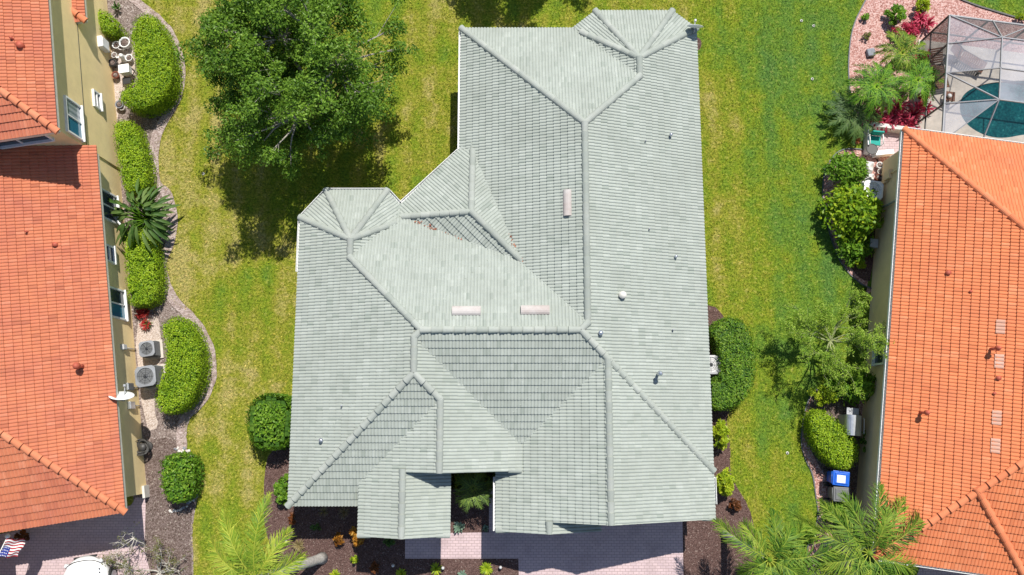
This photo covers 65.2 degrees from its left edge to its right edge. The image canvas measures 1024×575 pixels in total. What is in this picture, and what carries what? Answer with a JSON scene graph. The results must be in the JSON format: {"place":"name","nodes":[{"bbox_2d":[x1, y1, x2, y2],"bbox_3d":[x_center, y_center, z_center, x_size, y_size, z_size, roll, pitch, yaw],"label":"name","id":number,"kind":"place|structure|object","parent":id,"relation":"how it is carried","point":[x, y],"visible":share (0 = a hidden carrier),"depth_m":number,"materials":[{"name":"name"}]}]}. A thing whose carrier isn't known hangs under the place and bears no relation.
{"place":"outdoors","nodes":[
{"label":"outdoors","id":0,"kind":"place"},
{"bbox_2d":[0,0,1023,574],"bbox_3d":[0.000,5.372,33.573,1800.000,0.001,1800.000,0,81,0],"label":"lawn","id":1,"kind":"structure","parent":0,"point":[816,262],"depth_m":35.05,"materials":[{"name":"plant"}]},
{"bbox_2d":[0,0,149,532],"bbox_3d":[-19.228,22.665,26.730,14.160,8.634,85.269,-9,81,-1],"label":"house","id":2,"kind":"structure","parent":1,"relation":"on","point":[70,432],"depth_m":30.49,"materials":[{"name":"tile"}]},
{"bbox_2d":[0,534,24,557],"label":"flag","id":3,"kind":"object","parent":2,"relation":"attached to","point":[7,551],"visible":1,"depth_m":30.47,"materials":[{"name":"multicoloured fabric"}]},
{"bbox_2d":[0,135,54,148],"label":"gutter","id":4,"kind":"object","parent":2,"relation":"in","point":[47,138],"depth_m":30.90,"materials":[{"name":"white paint"}]},
{"bbox_2d":[63,95,85,142],"bbox_3d":[-17.305,-6.679,31.641,0.160,1.220,1.550,-9,81,-1],"label":"window","id":5,"kind":"structure","parent":2,"relation":"in","point":[74,112],"depth_m":31.68,"materials":[{"name":"glass"}]},
{"bbox_2d":[92,89,103,111],"bbox_3d":[-17.557,-7.937,33.880,0.160,0.620,0.820,-9,81,-1],"label":"window","id":6,"kind":"structure","parent":2,"relation":"in","point":[97,98],"depth_m":33.89,"materials":[{"name":"white paint"}]},
{"bbox_2d":[97,35,111,52],"bbox_3d":[-17.975,-10.659,35.495,0.216,1.230,0.500,-9,81,-1],"label":"electric meter","id":7,"kind":"object","parent":2,"relation":"attached to","point":[103,43],"visible":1,"depth_m":35.03,"materials":[{"name":"white paint"}]},
{"bbox_2d":[102,188,120,225],"bbox_3d":[-16.903,-3.388,33.657,0.160,1.420,1.350,-9,81,-1],"label":"window","id":8,"kind":"structure","parent":2,"relation":"in","point":[108,206],"depth_m":33.63,"materials":[{"name":"glass"}]},
{"bbox_2d":[106,244,116,264],"bbox_3d":[-16.573,-1.393,32.950,0.160,0.820,0.800,-9,81,-1],"label":"window","id":9,"kind":"structure","parent":2,"relation":"in","point":[111,250],"depth_m":33.17,"materials":[{"name":"glass"}]},
{"bbox_2d":[110,286,128,321],"bbox_3d":[-16.253,0.664,32.995,0.160,1.370,1.350,-9,81,-1],"label":"window","id":10,"kind":"structure","parent":2,"relation":"in","point":[119,306],"depth_m":33.15,"materials":[{"name":"glass"}]},
{"bbox_2d":[108,384,134,401],"bbox_3d":[-15.172,4.260,30.895,1.050,1.083,0.681,-34,82,-5],"label":"satellite dish","id":11,"kind":"object","parent":2,"relation":"attached to","point":[124,395],"visible":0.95,"depth_m":30.93,"materials":[{"name":"white paint"}]},
{"bbox_2d":[142,485,149,497],"bbox_3d":[-15.043,8.400,33.005,0.100,0.750,0.500,-9,81,-1],"label":"door panel","id":12,"kind":"structure","parent":2,"relation":"in","point":[145,489],"depth_m":32.74,"materials":[{"name":"beige paint"}]},
{"bbox_2d":[0,498,150,574],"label":"paved court","id":13,"kind":"object","parent":1,"relation":"on","point":[52,549],"visible":0.88,"depth_m":32.75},
{"bbox_2d":[13,529,29,540],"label":"bush","id":14,"kind":"object","parent":13,"relation":"on","point":[24,534],"visible":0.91,"depth_m":32.39,"materials":[{"name":"brown plant"}]},
{"bbox_2d":[63,554,117,574],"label":"car","id":15,"kind":"object","parent":13,"relation":"on","point":[88,565],"visible":0.99,"depth_m":31.79,"materials":[{"name":"paint"}]},
{"bbox_2d":[98,547,140,574],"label":"bare shrub","id":16,"kind":"object","parent":13,"relation":"on","point":[112,563],"visible":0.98,"depth_m":32.06,"materials":[{"name":"white plant"}]},
{"bbox_2d":[107,0,197,574],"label":"gravel bed","id":17,"kind":"object","parent":1,"relation":"on","point":[124,15],"visible":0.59,"depth_m":34.30,"materials":[{"name":"gravel"}]},
{"bbox_2d":[97,8,128,41],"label":"clipped bush","id":18,"kind":"object","parent":17,"relation":"on","point":[107,26],"visible":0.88,"depth_m":35.46,"materials":[{"name":"green plant"}]},
{"bbox_2d":[110,36,134,118],"bbox_3d":[-17.666,-9.478,35.937,1.408,0.001,4.143,0,81,0],"label":"sand strip","id":19,"kind":"object","parent":17,"relation":"on","point":[119,85],"visible":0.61,"depth_m":35.97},
{"bbox_2d":[119,37,130,48],"bbox_3d":[-17.338,-10.939,35.970,0.504,0.420,0.496,0,81,0],"label":"garden pot","id":20,"kind":"object","parent":19,"relation":"on","point":[124,42],"visible":0.98,"depth_m":35.80,"materials":[{"name":"ceramic"}]},
{"bbox_2d":[118,64,134,77],"bbox_3d":[-17.127,-9.609,35.615,0.460,0.700,0.400,-9,81,-1],"label":"garden box","id":21,"kind":"object","parent":19,"relation":"on","point":[125,70],"visible":0.97,"depth_m":35.29,"materials":[{"name":"white paint"}]},
{"bbox_2d":[110,119,157,197],"bbox_3d":[-16.370,-5.630,34.682,1.440,1.373,3.494,-13,81,-2],"label":"hedge","id":22,"kind":"object","parent":17,"relation":"on","point":[132,156],"visible":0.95,"depth_m":34.36,"materials":[{"name":"green plant"}]},
{"bbox_2d":[107,178,179,252],"bbox_3d":[-15.680,-3.005,34.054,3.024,1.715,3.312,0,81,0],"label":"strap leaf clump","id":23,"kind":"object","parent":17,"relation":"on","point":[153,213],"visible":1,"depth_m":33.62,"materials":[{"name":"plant"}]},
{"bbox_2d":[121,229,168,309],"bbox_3d":[-15.547,-0.820,33.873,1.596,1.431,3.482,-9,81,-1],"label":"hedge","id":24,"kind":"object","parent":17,"relation":"on","point":[141,263],"visible":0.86,"depth_m":33.56,"materials":[{"name":"green plant"}]},
{"bbox_2d":[136,315,160,430],"bbox_3d":[-15.430,3.580,33.847,1.058,0.001,4.934,-2,81,0],"label":"pale gravel strip","id":25,"kind":"object","parent":17,"relation":"on","point":[152,333],"visible":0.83,"depth_m":33.91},
{"bbox_2d":[135,307,151,330],"bbox_3d":[-15.622,1.323,34.039,0.697,0.300,1.051,-31,82,-5],"label":"bromeliad","id":26,"kind":"object","parent":25,"relation":"on","point":[142,312],"visible":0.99,"depth_m":33.98,"materials":[{"name":"red plant"}]},
{"bbox_2d":[135,364,165,390],"bbox_3d":[-15.076,3.718,33.349,1.000,0.965,1.000,-9,81,-1],"label":"air conditioner","id":27,"kind":"object","parent":25,"relation":"on","point":[147,377],"visible":0.94,"depth_m":32.93,"materials":[{"name":"metal"}]},
{"bbox_2d":[139,339,163,360],"bbox_3d":[-15.210,2.599,33.644,0.800,0.735,0.800,-9,81,-1],"label":"air conditioner","id":28,"kind":"object","parent":25,"relation":"on","point":[151,350],"visible":1,"depth_m":33.35,"materials":[{"name":"metal"}]},
{"bbox_2d":[116,10,184,118],"bbox_3d":[-15.803,-9.816,35.197,2.466,1.683,4.521,0,81,0],"label":"hedge","id":29,"kind":"object","parent":17,"relation":"on","point":[156,74],"visible":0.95,"depth_m":34.79,"materials":[{"name":"green plant"}]},
{"bbox_2d":[131,438,194,574],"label":"mulch bed","id":30,"kind":"object","parent":17,"relation":"on","point":[172,530],"visible":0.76,"depth_m":32.89,"materials":[{"name":"gravel"}]},
{"bbox_2d":[109,522,145,556],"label":"bare shrub","id":31,"kind":"object","parent":30,"relation":"on","point":[133,539],"visible":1,"depth_m":31.52,"materials":[{"name":"white plant"}]},
{"bbox_2d":[135,439,152,455],"bbox_3d":[-15.200,6.587,33.029,0.695,0.690,0.697,0,81,0],"label":"hose reel","id":32,"kind":"object","parent":30,"relation":"on","point":[144,446],"visible":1,"depth_m":32.82,"materials":[{"name":"grey metal"}]},
{"bbox_2d":[121,535,189,574],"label":"bare shrub","id":33,"kind":"object","parent":30,"relation":"on","point":[159,571],"visible":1,"depth_m":31.97,"materials":[{"name":"white plant"}]},
{"bbox_2d":[158,450,205,503],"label":"clipped bush","id":34,"kind":"object","parent":30,"relation":"on","point":[178,478],"visible":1,"depth_m":32.12,"materials":[{"name":"green plant"}]},
{"bbox_2d":[154,315,213,414],"bbox_3d":[-13.554,3.205,33.073,1.985,1.753,4.138,0,81,0],"label":"hedge","id":35,"kind":"object","parent":17,"relation":"on","point":[179,382],"visible":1,"depth_m":32.71,"materials":[{"name":"green plant"}]},
{"bbox_2d":[129,0,216,450],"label":"bed edging","id":36,"kind":"object","parent":1,"relation":"on","point":[175,302],"visible":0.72,"depth_m":34.70,"materials":[{"name":"stone"}]},
{"bbox_2d":[172,0,419,181],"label":"broadleaf tree","id":37,"kind":"object","parent":1,"relation":"on","point":[258,67],"visible":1,"depth_m":30.04,"materials":[{"name":"green plant"}]},
{"bbox_2d":[284,7,716,538],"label":"house","id":38,"kind":"structure","parent":1,"relation":"on","point":[557,380],"depth_m":30.06,"materials":[{"name":"grey tile"}]},
{"bbox_2d":[263,305,755,574],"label":"front mulch bed","id":39,"kind":"object","parent":1,"relation":"on","point":[707,550],"visible":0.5,"depth_m":32.79,"materials":[{"name":"soil"}]},
{"bbox_2d":[197,492,327,574],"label":"palm tree","id":40,"kind":"object","parent":39,"relation":"on","point":[290,566],"visible":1,"depth_m":28.19,"materials":[{"name":"green plant"}]},
{"bbox_2d":[245,393,291,450],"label":"globe bush","id":41,"kind":"object","parent":39,"relation":"on","point":[269,419],"visible":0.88,"depth_m":32.06,"materials":[{"name":"green plant"}]},
{"bbox_2d":[272,473,288,503],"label":"bush","id":42,"kind":"object","parent":39,"relation":"on","point":[280,489],"visible":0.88,"depth_m":32.31,"materials":[{"name":"green plant"}]},
{"bbox_2d":[288,512,295,524],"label":"bush","id":43,"kind":"object","parent":39,"relation":"on","point":[291,518],"visible":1,"depth_m":32.49,"materials":[{"name":"brown plant"}]},
{"bbox_2d":[291,539,304,551],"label":"grass clump","id":44,"kind":"object","parent":39,"relation":"on","point":[297,546],"visible":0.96,"depth_m":32.59,"materials":[{"name":"plant"}]},
{"bbox_2d":[333,532,344,545],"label":"bush","id":45,"kind":"object","parent":39,"relation":"on","point":[338,539],"visible":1,"depth_m":32.36,"materials":[{"name":"orange plant"}]},
{"bbox_2d":[352,532,364,547],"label":"bush","id":46,"kind":"object","parent":39,"relation":"on","point":[356,541],"visible":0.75,"depth_m":32.03,"materials":[{"name":"orange plant"}]},
{"bbox_2d":[368,561,379,573],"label":"bush","id":47,"kind":"object","parent":39,"relation":"on","point":[374,567],"visible":1,"depth_m":32.30,"materials":[{"name":"brown plant"}]},
{"bbox_2d":[383,538,395,547],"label":"bush","id":48,"kind":"object","parent":39,"relation":"on","point":[388,542],"visible":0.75,"depth_m":32.28,"materials":[{"name":"green plant"}]},
{"bbox_2d":[431,562,441,574],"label":"ground plant","id":49,"kind":"object","parent":39,"relation":"on","point":[436,568],"visible":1,"depth_m":32.45,"materials":[{"name":"green plant"}]},
{"bbox_2d":[453,521,464,532],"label":"agave","id":50,"kind":"object","parent":39,"relation":"on","point":[458,527],"visible":1,"depth_m":32.68,"materials":[{"name":"green plant"}]},
{"bbox_2d":[452,472,492,513],"bbox_3d":[-1.479,7.974,32.057,1.769,2.171,1.960,0,81,0],"label":"courtyard palm","id":51,"kind":"object","parent":39,"relation":"on","point":[471,480],"visible":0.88,"depth_m":31.19,"materials":[{"name":"green plant"}]},
{"bbox_2d":[479,561,492,574],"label":"ground plant","id":52,"kind":"object","parent":39,"relation":"on","point":[486,568],"visible":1,"depth_m":32.46,"materials":[{"name":"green plant"}]},
{"bbox_2d":[710,355,720,376],"bbox_3d":[8.226,3.253,33.474,0.940,0.865,0.940,0,81,0],"label":"air conditioner","id":53,"kind":"object","parent":39,"relation":"on","point":[714,369],"visible":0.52,"depth_m":33.09,"materials":[{"name":"metal"}]},
{"bbox_2d":[712,418,730,450],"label":"bush","id":54,"kind":"object","parent":39,"relation":"on","point":[722,430],"visible":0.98,"depth_m":32.69,"materials":[{"name":"green plant"}]},
{"bbox_2d":[715,467,735,496],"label":"bush","id":55,"kind":"object","parent":39,"relation":"on","point":[725,480],"visible":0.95,"depth_m":32.37,"materials":[{"name":"green plant"}]},
{"bbox_2d":[708,316,758,410],"bbox_3d":[9.014,3.128,32.988,2.186,1.946,3.954,0,81,0],"label":"hedge","id":56,"kind":"object","parent":39,"relation":"on","point":[733,348],"visible":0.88,"depth_m":32.73,"materials":[{"name":"green plant"}]},
{"bbox_2d":[728,497,741,510],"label":"bush","id":57,"kind":"object","parent":39,"relation":"on","point":[737,506],"visible":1,"depth_m":32.62,"materials":[{"name":"brown plant"}]},
{"bbox_2d":[710,506,843,574],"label":"palm tree","id":58,"kind":"object","parent":39,"relation":"on","point":[792,541],"visible":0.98,"depth_m":28.66,"materials":[{"name":"green plant"}]},
{"bbox_2d":[405,489,682,574],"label":"driveway pavers","id":59,"kind":"object","parent":1,"relation":"on","point":[645,549],"visible":0.64,"depth_m":32.71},
{"bbox_2d":[793,522,820,544],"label":"bush","id":60,"kind":"object","parent":1,"relation":"on","point":[809,537],"visible":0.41,"depth_m":32.22,"materials":[{"name":"green plant"}]},
{"bbox_2d":[772,543,845,574],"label":"palm tree","id":61,"kind":"object","parent":1,"relation":"on","point":[810,562],"visible":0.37,"depth_m":29.28,"materials":[{"name":"green plant"}]},
{"bbox_2d":[801,382,855,573],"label":"side bed kerb","id":62,"kind":"structure","parent":1,"relation":"on","point":[808,464],"depth_m":33.20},
{"bbox_2d":[802,384,862,574],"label":"side bed","id":63,"kind":"object","parent":1,"relation":"on","point":[820,478],"visible":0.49,"depth_m":33.10,"materials":[{"name":"soil"}]},
{"bbox_2d":[809,386,860,536],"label":"side bed mulch","id":64,"kind":"object","parent":63,"relation":"on","point":[837,408],"visible":0.23,"depth_m":33.37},
{"bbox_2d":[807,384,838,406],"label":"bush","id":65,"kind":"object","parent":64,"relation":"on","point":[830,397],"visible":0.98,"depth_m":32.93,"materials":[{"name":"green plant"}]},
{"bbox_2d":[799,408,858,470],"bbox_3d":[12.972,6.223,32.690,1.601,1.549,2.790,-39,83,-6],"label":"hedge","id":66,"kind":"object","parent":64,"relation":"on","point":[835,442],"visible":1,"depth_m":32.41,"materials":[{"name":"green plant"}]},
{"bbox_2d":[821,501,854,526],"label":"bush","id":67,"kind":"object","parent":64,"relation":"on","point":[838,503],"visible":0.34,"depth_m":32.24,"materials":[{"name":"green plant"}]},
{"bbox_2d":[822,367,876,406],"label":"bush","id":68,"kind":"object","parent":64,"relation":"on","point":[865,384],"visible":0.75,"depth_m":32.71,"materials":[{"name":"green plant"}]},
{"bbox_2d":[838,407,864,435],"bbox_3d":[13.965,5.529,32.960,0.753,1.160,1.110,5,81,1],"label":"barbecue","id":69,"kind":"object","parent":64,"relation":"on","point":[852,421],"visible":0.81,"depth_m":32.47,"materials":[{"name":"grey metal"}]},
{"bbox_2d":[858,430,866,452],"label":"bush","id":70,"kind":"object","parent":64,"relation":"on","point":[861,441],"visible":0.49,"depth_m":32.97,"materials":[{"name":"green plant"}]},
{"bbox_2d":[823,468,849,486],"bbox_3d":[13.229,7.758,32.664,0.730,1.041,0.600,7,81,1],"label":"wheelie bin","id":71,"kind":"object","parent":63,"relation":"on","point":[838,478],"visible":1,"depth_m":32.18,"materials":[{"name":"blue plastic"}]},
{"bbox_2d":[824,484,849,501],"bbox_3d":[13.214,8.378,32.568,0.730,1.035,0.600,4,81,1],"label":"wheelie bin","id":72,"kind":"object","parent":63,"relation":"on","point":[833,493],"visible":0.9,"depth_m":32.11,"materials":[{"name":"grey plastic"}]},
{"bbox_2d":[792,481,927,574],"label":"palm tree","id":73,"kind":"object","parent":63,"relation":"on","point":[879,530],"visible":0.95,"depth_m":28.86,"materials":[{"name":"green plant"}]},
{"bbox_2d":[777,281,894,399],"bbox_3d":[13.062,2.255,32.315,4.741,3.523,4.776,0,81,0],"label":"feathery tree","id":74,"kind":"object","parent":1,"relation":"on","point":[859,336],"visible":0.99,"depth_m":31.75,"materials":[{"name":"green plant"}]},
{"bbox_2d":[823,149,879,296],"bbox_3d":[14.688,-2.926,34.897,2.504,0.001,6.599,8,81,1],"label":"shrub bed","id":75,"kind":"object","parent":1,"relation":"on","point":[829,184],"visible":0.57,"depth_m":35.13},
{"bbox_2d":[820,150,868,187],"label":"bush","id":76,"kind":"object","parent":75,"relation":"on","point":[840,161],"visible":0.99,"depth_m":34.22,"materials":[{"name":"green plant"}]},
{"bbox_2d":[822,148,871,288],"bbox_3d":[14.756,-3.038,34.893,2.326,0.050,6.328,0,81,0],"label":"shrub bed kerb","id":77,"kind":"object","parent":75,"relation":"on","point":[827,225],"visible":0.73,"depth_m":34.76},
{"bbox_2d":[846,221,874,280],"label":"shrub bed mulch","id":78,"kind":"object","parent":75,"relation":"on","point":[864,274],"visible":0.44,"depth_m":34.56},
{"bbox_2d":[815,182,884,245],"bbox_3d":[14.462,-3.227,33.950,2.895,2.024,2.832,0,81,0],"label":"bush","id":79,"kind":"object","parent":78,"relation":"on","point":[855,206],"visible":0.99,"depth_m":33.63,"materials":[{"name":"green plant"}]},
{"bbox_2d":[832,233,874,267],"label":"bush","id":80,"kind":"object","parent":78,"relation":"on","point":[850,245],"visible":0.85,"depth_m":34.10,"materials":[{"name":"green plant"}]},
{"bbox_2d":[852,258,866,268],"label":"bush","id":81,"kind":"object","parent":78,"relation":"on","point":[860,265],"visible":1,"depth_m":34.25,"materials":[{"name":"green plant"}]},
{"bbox_2d":[858,180,883,199],"bbox_3d":[15.453,-4.101,34.625,0.980,0.915,0.980,8,81,1],"label":"air conditioner","id":82,"kind":"object","parent":78,"relation":"on","point":[875,185],"visible":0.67,"depth_m":34.22,"materials":[{"name":"metal"}]},
{"bbox_2d":[865,238,877,248],"bbox_3d":[15.476,-1.858,34.444,0.340,0.565,0.380,8,81,1],"label":"utility box","id":83,"kind":"object","parent":78,"relation":"on","point":[874,244],"visible":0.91,"depth_m":34.17,"materials":[{"name":"grey plastic"}]},
{"bbox_2d":[865,144,877,156],"bbox_3d":[15.717,-6.003,35.143,0.501,0.495,0.503,0,81,0],"label":"side table","id":84,"kind":"object","parent":75,"relation":"on","point":[871,149],"visible":1,"depth_m":34.91,"materials":[{"name":"grey metal"}]},
{"bbox_2d":[821,86,882,147],"bbox_3d":[14.832,-7.510,35.202,2.817,0.854,2.591,25,82,4],"label":"cycad","id":85,"kind":"object","parent":1,"relation":"on","point":[848,119],"visible":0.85,"depth_m":34.85,"materials":[{"name":"green plant"}]},
{"bbox_2d":[849,0,1023,161],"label":"pink gravel bed","id":86,"kind":"object","parent":1,"relation":"on","point":[877,26],"visible":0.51,"depth_m":36.31,"materials":[{"name":"gravel"}]},
{"bbox_2d":[848,0,865,134],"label":"bed kerb","id":87,"kind":"structure","parent":86,"relation":"on","point":[850,45],"depth_m":36.15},
{"bbox_2d":[843,61,905,119],"bbox_3d":[15.656,-8.515,34.789,2.792,1.986,2.818,0,81,0],"label":"little palm","id":88,"kind":"object","parent":86,"relation":"on","point":[873,85],"visible":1,"depth_m":34.09,"materials":[{"name":"green plant"}]},
{"bbox_2d":[867,106,903,132],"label":"ti plant","id":89,"kind":"object","parent":86,"relation":"on","point":[888,118],"visible":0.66,"depth_m":35.23,"materials":[{"name":"red plant"}]},
{"bbox_2d":[883,3,906,25],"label":"bush","id":90,"kind":"object","parent":86,"relation":"on","point":[900,10],"visible":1,"depth_m":35.79,"materials":[{"name":"green plant"}]},
{"bbox_2d":[872,25,930,72],"bbox_3d":[16.738,-10.084,35.028,2.057,2.011,2.222,-27,82,-4],"label":"little palm","id":91,"kind":"object","parent":86,"relation":"on","point":[896,56],"visible":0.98,"depth_m":34.22,"materials":[{"name":"green plant"}]},
{"bbox_2d":[890,21,920,40],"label":"bush","id":92,"kind":"object","parent":86,"relation":"on","point":[909,27],"visible":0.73,"depth_m":35.71,"materials":[{"name":"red plant"}]},
{"bbox_2d":[891,95,924,128],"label":"ti plant","id":93,"kind":"object","parent":86,"relation":"on","point":[905,121],"visible":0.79,"depth_m":35.27,"materials":[{"name":"red plant"}]},
{"bbox_2d":[895,56,943,106],"bbox_3d":[17.474,-8.829,34.883,2.486,1.901,2.422,0,81,0],"label":"little palm","id":94,"kind":"object","parent":86,"relation":"on","point":[926,84],"visible":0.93,"depth_m":34.14,"materials":[{"name":"green plant"}]},
{"bbox_2d":[915,0,930,13],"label":"bush","id":95,"kind":"object","parent":86,"relation":"on","point":[923,5],"visible":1,"depth_m":35.88,"materials":[{"name":"green plant"}]},
{"bbox_2d":[914,93,935,113],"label":"ti plant","id":96,"kind":"object","parent":86,"relation":"on","point":[919,104],"visible":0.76,"depth_m":35.37,"materials":[{"name":"red plant"}]},
{"bbox_2d":[912,10,937,31],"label":"ti plant","id":97,"kind":"object","parent":86,"relation":"on","point":[921,19],"visible":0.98,"depth_m":35.97,"materials":[{"name":"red plant"}]},
{"bbox_2d":[853,126,1023,574],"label":"house","id":98,"kind":"structure","parent":1,"relation":"on","point":[943,412],"depth_m":30.23,"materials":[{"name":"orange tile"}]},
{"bbox_2d":[871,341,884,366],"bbox_3d":[14.931,2.678,32.529,0.160,0.970,1.000,8,81,1],"label":"window","id":99,"kind":"structure","parent":98,"relation":"in","point":[876,361],"depth_m":32.62,"materials":[{"name":"glass"}]},
{"bbox_2d":[913,39,1023,142],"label":"pool deck","id":100,"kind":"structure","parent":1,"relation":"on","point":[954,121],"depth_m":35.81,"materials":[{"name":"concrete"}]},
{"bbox_2d":[930,48,949,89],"bbox_3d":[18.933,-9.688,35.547,0.652,0.660,1.768,-10,81,-2],"label":"lounger","id":101,"kind":"object","parent":100,"relation":"on","point":[936,85],"visible":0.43,"depth_m":35.48,"materials":[{"name":"wicker"}]},
{"bbox_2d":[941,91,954,103],"bbox_3d":[19.331,-8.420,35.425,0.422,0.500,0.422,8,81,1],"label":"side table","id":102,"kind":"object","parent":100,"relation":"on","point":[950,96],"visible":0.79,"depth_m":35.27,"materials":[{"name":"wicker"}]},
{"bbox_2d":[950,40,987,75],"bbox_3d":[20.267,-10.218,35.632,1.768,0.660,0.662,32,82,5],"label":"lounger","id":103,"kind":"object","parent":100,"relation":"on","point":[957,49],"visible":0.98,"depth_m":35.59,"materials":[{"name":"plastic"}]},
{"bbox_2d":[917,14,1023,136],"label":"pool cage","id":104,"kind":"object","parent":100,"relation":"on","point":[942,52],"visible":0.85,"depth_m":33.64,"materials":[{"name":"grey metal"}]},
{"bbox_2d":[961,0,1023,19],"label":"dark bed kerb","id":105,"kind":"structure","parent":1,"relation":"on","point":[992,10],"depth_m":36.40,"materials":[{"name":"grey concrete"}]},
{"bbox_2d":[865,132,899,156],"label":"patio paving","id":106,"kind":"structure","parent":0,"point":[891,140],"depth_m":35.45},
{"bbox_2d":[863,130,884,147],"bbox_3d":[15.878,-6.470,35.009,0.618,0.905,0.548,0,81,0],"label":"garden chair","id":107,"kind":"object","parent":106,"relation":"on","point":[875,140],"visible":0.99,"depth_m":34.96,"materials":[{"name":"teal fabric"}]},
{"bbox_2d":[863,122,904,157],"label":"patio wall","id":108,"kind":"structure","parent":106,"relation":"on","point":[884,153],"depth_m":35.13,"materials":[{"name":"white paint"}]},
{"bbox_2d":[917,567,969,574],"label":"side path","id":109,"kind":"structure","parent":0,"point":[924,571],"depth_m":32.57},
{"bbox_2d":[960,81,1023,137],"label":"pool water","id":110,"kind":"structure","parent":0,"point":[1007,120],"depth_m":35.65,"materials":[{"name":"liquid"}]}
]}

